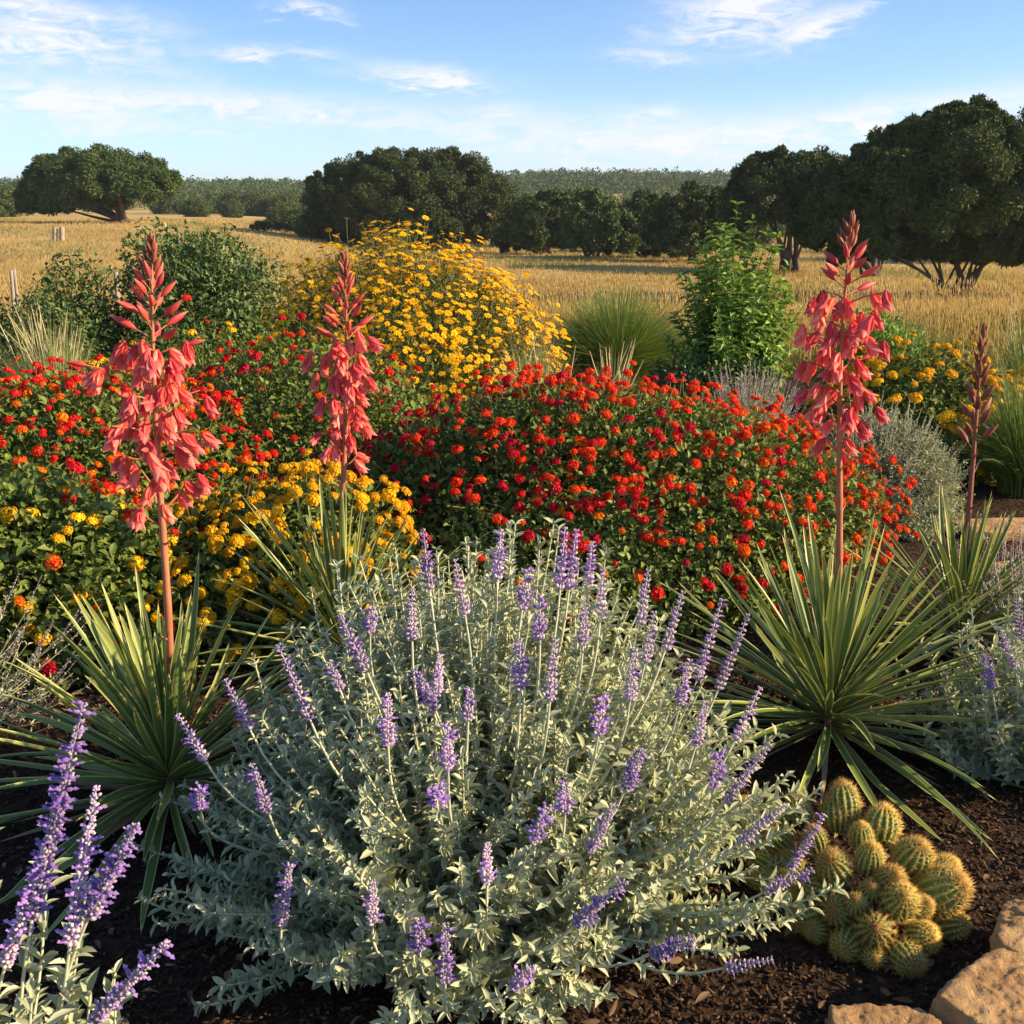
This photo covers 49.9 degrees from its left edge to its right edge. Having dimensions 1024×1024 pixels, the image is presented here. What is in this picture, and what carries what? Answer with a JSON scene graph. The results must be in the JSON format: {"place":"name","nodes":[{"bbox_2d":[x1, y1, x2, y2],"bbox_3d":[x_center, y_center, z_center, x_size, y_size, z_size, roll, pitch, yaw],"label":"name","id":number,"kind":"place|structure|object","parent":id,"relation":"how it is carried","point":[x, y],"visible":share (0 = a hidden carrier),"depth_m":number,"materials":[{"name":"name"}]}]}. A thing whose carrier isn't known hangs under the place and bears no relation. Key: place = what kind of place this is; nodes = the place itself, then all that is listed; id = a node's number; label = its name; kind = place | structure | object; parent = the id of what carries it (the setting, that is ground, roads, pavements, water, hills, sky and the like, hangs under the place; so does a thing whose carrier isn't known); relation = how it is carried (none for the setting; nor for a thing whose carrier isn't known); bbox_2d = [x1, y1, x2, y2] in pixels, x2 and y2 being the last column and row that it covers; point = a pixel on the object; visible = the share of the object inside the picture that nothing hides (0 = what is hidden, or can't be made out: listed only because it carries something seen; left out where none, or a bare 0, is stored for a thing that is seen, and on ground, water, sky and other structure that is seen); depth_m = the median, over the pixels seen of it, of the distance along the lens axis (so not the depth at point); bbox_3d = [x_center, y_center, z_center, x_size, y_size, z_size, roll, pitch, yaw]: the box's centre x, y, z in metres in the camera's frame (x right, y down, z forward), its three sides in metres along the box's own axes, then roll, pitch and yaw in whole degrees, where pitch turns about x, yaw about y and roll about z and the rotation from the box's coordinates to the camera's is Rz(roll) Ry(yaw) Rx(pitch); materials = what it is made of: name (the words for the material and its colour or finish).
{"place":"outdoors","nodes":[
{"label":"outdoors","id":0,"kind":"place"},
{"bbox_2d":[0,184,1023,378],"bbox_3d":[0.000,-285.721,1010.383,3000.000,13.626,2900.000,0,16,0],"label":"field","id":1,"kind":"structure","parent":0,"point":[138,212],"depth_m":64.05,"materials":[{"name":"beige plant"}]},
{"bbox_2d":[0,184,22,216],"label":"tree","id":2,"kind":"object","parent":1,"relation":"on","point":[7,206],"visible":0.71,"depth_m":137.23,"materials":[{"name":"green plant"}]},
{"bbox_2d":[9,270,16,338],"bbox_3d":[-5.455,-2.180,12.059,0.077,0.928,0.041,0,16,0],"label":"wooden post","id":3,"kind":"object","parent":1,"relation":"on","point":[12,285],"visible":0.38,"depth_m":11.97,"materials":[{"name":"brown wood"}]},
{"bbox_2d":[12,269,19,318],"bbox_3d":[-5.495,-2.232,12.252,0.046,0.929,0.041,0,16,0],"label":"wooden post","id":4,"kind":"object","parent":1,"relation":"on","point":[15,282],"visible":0.31,"depth_m":12.16,"materials":[{"name":"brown wood"}]},
{"bbox_2d":[52,227,57,240],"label":"wooden post","id":5,"kind":"object","parent":1,"relation":"on","point":[54,233],"visible":0.95,"depth_m":66.86,"materials":[{"name":"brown wood"}]},
{"bbox_2d":[59,227,64,240],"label":"wooden post","id":6,"kind":"object","parent":1,"relation":"on","point":[61,233],"visible":0.98,"depth_m":66.87,"materials":[{"name":"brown wood"}]},
{"bbox_2d":[11,142,183,222],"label":"oak tree","id":7,"kind":"object","parent":1,"relation":"on","point":[99,179],"visible":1,"depth_m":88.64,"materials":[{"name":"green plant"}]},
{"bbox_2d":[114,272,120,341],"bbox_3d":[-4.248,-2.122,11.868,0.087,0.917,0.051,0,16,0],"label":"wooden post","id":8,"kind":"object","parent":1,"relation":"on","point":[117,293],"visible":0.2,"depth_m":11.77,"materials":[{"name":"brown wood"}]},
{"bbox_2d":[148,195,180,213],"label":"tree","id":9,"kind":"object","parent":1,"relation":"on","point":[162,208],"visible":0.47,"depth_m":184.99,"materials":[{"name":"green plant"}]},
{"bbox_2d":[172,198,186,214],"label":"tree","id":10,"kind":"object","parent":1,"relation":"on","point":[176,208],"visible":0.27,"depth_m":180.36,"materials":[{"name":"green plant"}]},
{"bbox_2d":[178,196,211,216],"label":"tree","id":11,"kind":"object","parent":1,"relation":"on","point":[195,206],"visible":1,"depth_m":137.87,"materials":[{"name":"green plant"}]},
{"bbox_2d":[185,195,214,214],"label":"tree","id":12,"kind":"object","parent":1,"relation":"on","point":[208,202],"visible":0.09,"depth_m":174.13,"materials":[{"name":"green plant"}]},
{"bbox_2d":[203,188,230,213],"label":"tree","id":13,"kind":"object","parent":1,"relation":"on","point":[219,194],"visible":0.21,"depth_m":190.65,"materials":[{"name":"green plant"}]},
{"bbox_2d":[218,198,245,217],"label":"tree","id":14,"kind":"object","parent":1,"relation":"on","point":[231,209],"visible":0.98,"depth_m":143.28,"materials":[{"name":"green plant"}]},
{"bbox_2d":[215,189,252,215],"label":"tree","id":15,"kind":"object","parent":1,"relation":"on","point":[235,195],"visible":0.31,"depth_m":166.82,"materials":[{"name":"green plant"}]},
{"bbox_2d":[240,189,271,216],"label":"tree","id":16,"kind":"object","parent":1,"relation":"on","point":[257,203],"visible":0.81,"depth_m":166.81,"materials":[{"name":"green plant"}]},
{"bbox_2d":[248,219,282,231],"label":"meadow shrub","id":17,"kind":"object","parent":1,"relation":"on","point":[276,225],"visible":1,"depth_m":85.20,"materials":[{"name":"green plant"}]},
{"bbox_2d":[264,205,297,222],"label":"tree","id":18,"kind":"object","parent":1,"relation":"on","point":[271,215],"visible":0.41,"depth_m":100.54,"materials":[{"name":"green plant"}]},
{"bbox_2d":[266,190,305,213],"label":"tree","id":19,"kind":"object","parent":1,"relation":"on","point":[272,204],"visible":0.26,"depth_m":165.51,"materials":[{"name":"green plant"}]},
{"bbox_2d":[278,201,302,212],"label":"tree","id":20,"kind":"object","parent":1,"relation":"on","point":[291,204],"visible":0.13,"depth_m":139.44,"materials":[{"name":"green plant"}]},
{"bbox_2d":[276,206,307,232],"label":"tree","id":21,"kind":"object","parent":1,"relation":"on","point":[291,217],"visible":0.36,"depth_m":92.22,"materials":[{"name":"green plant"}]},
{"bbox_2d":[293,214,325,239],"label":"tree","id":22,"kind":"object","parent":1,"relation":"on","point":[301,228],"visible":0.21,"depth_m":84.39,"materials":[{"name":"green plant"}]},
{"bbox_2d":[0,166,779,209],"bbox_3d":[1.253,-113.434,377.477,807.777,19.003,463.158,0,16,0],"label":"wood","id":23,"kind":"object","parent":1,"relation":"on","point":[629,181],"visible":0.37,"depth_m":335.87,"materials":[{"name":"green plant"}]},
{"bbox_2d":[298,145,532,250],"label":"juniper tree","id":24,"kind":"object","parent":1,"relation":"on","point":[471,192],"visible":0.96,"depth_m":78.90,"materials":[{"name":"green plant"}]},
{"bbox_2d":[0,374,1023,1023],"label":"garden bed","id":25,"kind":"object","parent":1,"relation":"on","point":[200,994],"visible":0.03,"depth_m":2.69,"materials":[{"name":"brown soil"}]},
{"bbox_2d":[0,334,30,457],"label":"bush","id":26,"kind":"object","parent":25,"relation":"on","point":[4,359],"visible":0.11,"depth_m":7.06,"materials":[{"name":"green plant"}]},
{"bbox_2d":[0,296,36,375],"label":"green shrub","id":27,"kind":"object","parent":25,"relation":"on","point":[2,309],"visible":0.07,"depth_m":8.35,"materials":[{"name":"green plant"}]},
{"bbox_2d":[0,297,106,458],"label":"grass clump","id":28,"kind":"object","parent":25,"relation":"on","point":[41,355],"visible":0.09,"depth_m":6.92,"materials":[{"name":"beige plant"}]},
{"bbox_2d":[0,573,107,743],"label":"silver bush","id":29,"kind":"object","parent":25,"relation":"on","point":[32,698],"visible":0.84,"depth_m":3.44,"materials":[{"name":"grey plant"}]},
{"bbox_2d":[0,247,148,377],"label":"green shrub","id":30,"kind":"object","parent":25,"relation":"on","point":[93,325],"visible":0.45,"depth_m":8.38,"materials":[{"name":"green plant"}]},
{"bbox_2d":[0,700,174,1023],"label":"silver sage","id":31,"kind":"object","parent":25,"relation":"on","point":[26,1008],"visible":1,"depth_m":1.59,"materials":[{"name":"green plant"}]},
{"bbox_2d":[62,352,176,477],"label":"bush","id":32,"kind":"object","parent":25,"relation":"on","point":[94,362],"visible":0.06,"depth_m":6.46,"materials":[{"name":"yellow plant"}]},
{"bbox_2d":[0,456,244,701],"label":"lantana bush","id":33,"kind":"object","parent":25,"relation":"on","point":[86,522],"visible":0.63,"depth_m":3.83,"materials":[{"name":"green plant"}]},
{"bbox_2d":[0,350,293,605],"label":"lantana bush","id":34,"kind":"object","parent":25,"relation":"on","point":[57,430],"visible":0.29,"depth_m":4.93,"materials":[{"name":"red plant"}]},
{"bbox_2d":[50,492,283,648],"bbox_3d":[-1.324,0.202,4.388,1.061,0.567,0.970,0,16,0],"label":"lantana bush","id":35,"kind":"object","parent":25,"relation":"on","point":[181,527],"visible":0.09,"depth_m":4.17,"materials":[{"name":"yellow plant"}]},
{"bbox_2d":[0,230,338,946],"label":"yucca","id":36,"kind":"object","parent":25,"relation":"on","point":[143,690],"visible":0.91,"depth_m":2.85,"materials":[{"name":"green plant"}]},
{"bbox_2d":[109,216,296,393],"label":"green shrub","id":37,"kind":"object","parent":25,"relation":"on","point":[210,303],"visible":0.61,"depth_m":8.59,"materials":[{"name":"green plant"}]},
{"bbox_2d":[103,294,310,470],"bbox_3d":[-1.912,-0.791,6.802,1.366,1.125,1.175,13,20,40],"label":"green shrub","id":38,"kind":"object","parent":25,"relation":"on","point":[192,331],"visible":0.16,"depth_m":6.65,"materials":[{"name":"green plant"}]},
{"bbox_2d":[203,333,328,451],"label":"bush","id":39,"kind":"object","parent":25,"relation":"on","point":[259,337],"visible":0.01,"depth_m":6.98,"materials":[{"name":"green plant"}]},
{"bbox_2d":[117,448,435,674],"bbox_3d":[-0.869,0.131,4.313,1.148,0.699,1.215,0,16,0],"label":"lantana bush","id":40,"kind":"object","parent":25,"relation":"on","point":[231,532],"visible":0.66,"depth_m":4.07,"materials":[{"name":"yellow plant"}]},
{"bbox_2d":[165,312,467,533],"bbox_3d":[-1.050,-0.502,5.839,1.729,1.090,1.583,0,16,0],"label":"lantana bush","id":41,"kind":"object","parent":25,"relation":"on","point":[258,414],"visible":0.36,"depth_m":5.59,"materials":[{"name":"green plant"}]},
{"bbox_2d":[173,249,492,728],"bbox_3d":[-0.565,-0.137,3.716,1.356,1.466,1.363,0,16,0],"label":"yucca","id":42,"kind":"object","parent":25,"relation":"on","point":[346,383],"visible":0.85,"depth_m":3.72,"materials":[{"name":"green plant"}]},
{"bbox_2d":[232,208,571,468],"bbox_3d":[-0.832,-1.186,7.315,2.231,1.615,1.985,15,21,42],"label":"daisy bush","id":43,"kind":"object","parent":25,"relation":"on","point":[450,377],"visible":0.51,"depth_m":7.05,"materials":[{"name":"yellow plant"}]},
{"bbox_2d":[332,236,549,374],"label":"tall daisy sprig","id":44,"kind":"object","parent":43,"relation":"attached to","point":[461,255],"visible":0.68,"depth_m":7.21,"materials":[{"name":"yellow plant"}]},
{"bbox_2d":[365,545,521,678],"bbox_3d":[-0.187,0.366,3.790,0.655,0.523,0.412,0,16,0],"label":"silver sage","id":45,"kind":"object","parent":25,"relation":"on","point":[450,587],"visible":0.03,"depth_m":3.76,"materials":[{"name":"green plant"}]},
{"bbox_2d":[131,517,849,1023],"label":"silver sage","id":46,"kind":"object","parent":25,"relation":"on","point":[477,803],"visible":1,"depth_m":2.33,"materials":[{"name":"green plant"}]},
{"bbox_2d":[490,319,585,467],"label":"grass clump","id":47,"kind":"object","parent":25,"relation":"on","point":[548,371],"visible":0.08,"depth_m":6.55,"materials":[{"name":"plant"}]},
{"bbox_2d":[512,274,694,385],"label":"grass clump","id":48,"kind":"object","parent":25,"relation":"on","point":[610,326],"visible":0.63,"depth_m":9.89,"materials":[{"name":"green plant"}]},
{"bbox_2d":[294,360,919,657],"bbox_3d":[0.366,-0.207,4.952,2.902,0.975,2.330,0,16,0],"label":"lantana bush","id":49,"kind":"object","parent":25,"relation":"on","point":[612,426],"visible":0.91,"depth_m":4.55,"materials":[{"name":"red plant"}]},
{"bbox_2d":[582,337,642,466],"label":"grass clump","id":50,"kind":"object","parent":25,"relation":"on","point":[618,371],"visible":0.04,"depth_m":6.76,"materials":[{"name":"plant"}]},
{"bbox_2d":[641,348,791,421],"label":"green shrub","id":51,"kind":"object","parent":25,"relation":"on","point":[704,371],"visible":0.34,"depth_m":8.25,"materials":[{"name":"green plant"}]},
{"bbox_2d":[670,319,787,367],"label":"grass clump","id":52,"kind":"object","parent":25,"relation":"on","point":[692,340],"visible":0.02,"depth_m":10.57,"materials":[{"name":"green plant"}]},
{"bbox_2d":[662,200,805,409],"bbox_3d":[1.703,-1.537,8.504,1.073,1.677,1.056,0,16,0],"label":"leafy sapling","id":53,"kind":"object","parent":25,"relation":"on","point":[732,327],"visible":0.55,"depth_m":8.35,"materials":[{"name":"green plant"}]},
{"bbox_2d":[684,356,812,479],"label":"silver bush","id":54,"kind":"object","parent":25,"relation":"on","point":[741,397],"visible":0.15,"depth_m":6.53,"materials":[{"name":"grey plant"}]},
{"bbox_2d":[627,209,1023,858],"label":"yucca","id":55,"kind":"object","parent":25,"relation":"on","point":[823,683],"visible":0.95,"depth_m":3.21,"materials":[{"name":"green plant"}]},
{"bbox_2d":[733,777,975,981],"bbox_3d":[0.779,0.830,2.609,0.416,0.272,0.605,-12,20,-36],"label":"cactus clump","id":56,"kind":"object","parent":25,"relation":"on","point":[940,891],"visible":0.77,"depth_m":2.48,"materials":[{"name":"green plant"}]},
{"bbox_2d":[798,307,938,413],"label":"green shrub","id":57,"kind":"object","parent":25,"relation":"on","point":[890,329],"visible":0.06,"depth_m":8.46,"materials":[{"name":"green plant"}]},
{"bbox_2d":[825,1003,941,1023],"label":"edging stone","id":58,"kind":"object","parent":25,"relation":"on","point":[865,1013],"visible":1,"depth_m":2.12,"materials":[{"name":"stone"}]},
{"bbox_2d":[788,390,981,542],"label":"silver bush","id":59,"kind":"object","parent":25,"relation":"on","point":[920,463],"visible":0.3,"depth_m":5.49,"materials":[{"name":"grey plant"}]},
{"bbox_2d":[799,334,1018,485],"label":"lantana bush","id":60,"kind":"object","parent":25,"relation":"on","point":[904,381],"visible":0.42,"depth_m":6.73,"materials":[{"name":"yellow plant"}]},
{"bbox_2d":[830,322,1023,714],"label":"yucca","id":61,"kind":"object","parent":25,"relation":"on","point":[965,570],"visible":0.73,"depth_m":3.92,"materials":[{"name":"green plant"}]},
{"bbox_2d":[860,587,1023,785],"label":"silver sage","id":62,"kind":"object","parent":25,"relation":"on","point":[1000,746],"visible":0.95,"depth_m":3.17,"materials":[{"name":"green plant"}]},
{"bbox_2d":[912,514,1023,669],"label":"silver bush","id":63,"kind":"object","parent":25,"relation":"on","point":[1006,600],"visible":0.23,"depth_m":3.98,"materials":[{"name":"grey plant"}]},
{"bbox_2d":[929,947,1023,1023],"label":"edging stone","id":64,"kind":"object","parent":25,"relation":"on","point":[987,988],"visible":1,"depth_m":2.13,"materials":[{"name":"stone"}]},
{"bbox_2d":[935,354,1023,497],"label":"grass clump","id":65,"kind":"object","parent":25,"relation":"on","point":[1004,445],"visible":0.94,"depth_m":6.22,"materials":[{"name":"green plant"}]},
{"bbox_2d":[937,366,1023,470],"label":"flowering shrub","id":66,"kind":"object","parent":25,"relation":"on","point":[1018,373],"visible":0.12,"depth_m":6.87,"materials":[{"name":"green plant"}]},
{"bbox_2d":[953,517,1023,541],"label":"paving slab","id":67,"kind":"structure","parent":25,"relation":"on","point":[1015,524],"depth_m":5.51,"materials":[{"name":"stone"}]},
{"bbox_2d":[972,297,1023,375],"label":"grass clump","id":68,"kind":"object","parent":25,"relation":"on","point":[1015,353],"visible":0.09,"depth_m":7.88,"materials":[{"name":"green plant"}]},
{"bbox_2d":[989,899,1023,953],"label":"edging stone","id":69,"kind":"object","parent":25,"relation":"on","point":[1008,933],"visible":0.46,"depth_m":2.33,"materials":[{"name":"stone"}]},
{"bbox_2d":[991,560,1023,579],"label":"paving slab","id":70,"kind":"structure","parent":25,"relation":"on","point":[1001,563],"depth_m":5.00,"materials":[{"name":"stone"}]},
{"bbox_2d":[490,187,579,254],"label":"juniper tree","id":71,"kind":"object","parent":1,"relation":"on","point":[520,228],"visible":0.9,"depth_m":74.45,"materials":[{"name":"green plant"}]},
{"bbox_2d":[527,210,555,247],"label":"tree","id":72,"kind":"object","parent":1,"relation":"on","point":[548,217],"depth_m":87.50,"materials":[{"name":"green plant"}]},
{"bbox_2d":[547,216,559,246],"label":"tree","id":73,"kind":"object","parent":1,"relation":"on","point":[555,244],"visible":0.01,"depth_m":87.58,"materials":[{"name":"green plant"}]},
{"bbox_2d":[554,187,643,258],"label":"juniper tree","id":74,"kind":"object","parent":1,"relation":"on","point":[605,227],"visible":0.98,"depth_m":66.90,"materials":[{"name":"green plant"}]},
{"bbox_2d":[592,195,648,214],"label":"tree","id":75,"kind":"object","parent":1,"relation":"on","point":[619,200],"visible":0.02,"depth_m":102.42,"materials":[{"name":"green plant"}]},
{"bbox_2d":[617,188,687,257],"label":"juniper tree","id":76,"kind":"object","parent":1,"relation":"on","point":[640,205],"visible":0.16,"depth_m":68.73,"materials":[{"name":"green plant"}]},
{"bbox_2d":[638,180,765,261],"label":"juniper tree","id":77,"kind":"object","parent":1,"relation":"on","point":[695,207],"visible":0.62,"depth_m":62.10,"materials":[{"name":"green plant"}]},
{"bbox_2d":[741,223,778,247],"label":"tree","id":78,"kind":"object","parent":1,"relation":"on","point":[762,238],"visible":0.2,"depth_m":83.11,"materials":[{"name":"green plant"}]},
{"bbox_2d":[773,221,785,236],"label":"tree","id":79,"kind":"object","parent":1,"relation":"on","point":[781,227],"visible":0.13,"depth_m":107.08,"materials":[{"name":"green plant"}]},
{"bbox_2d":[714,144,848,272],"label":"oak tree","id":80,"kind":"object","parent":1,"relation":"on","point":[783,175],"visible":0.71,"depth_m":53.37,"materials":[{"name":"green plant"}]},
{"bbox_2d":[803,130,883,276],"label":"juniper tree","id":81,"kind":"object","parent":1,"relation":"on","point":[832,181],"visible":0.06,"depth_m":51.48,"materials":[{"name":"green plant"}]},
{"bbox_2d":[815,304,979,359],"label":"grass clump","id":82,"kind":"object","parent":1,"relation":"on","point":[921,338],"visible":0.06,"depth_m":11.03,"materials":[{"name":"green plant"}]},
{"bbox_2d":[788,93,1023,297],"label":"oak tree","id":83,"kind":"object","parent":1,"relation":"on","point":[938,184],"visible":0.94,"depth_m":36.51,"materials":[{"name":"green plant"}]},
{"bbox_2d":[0,0,1023,182],"label":"sky","id":84,"kind":"structure","parent":0,"point":[234,89],"materials":[{"name":"blue"}]}
]}

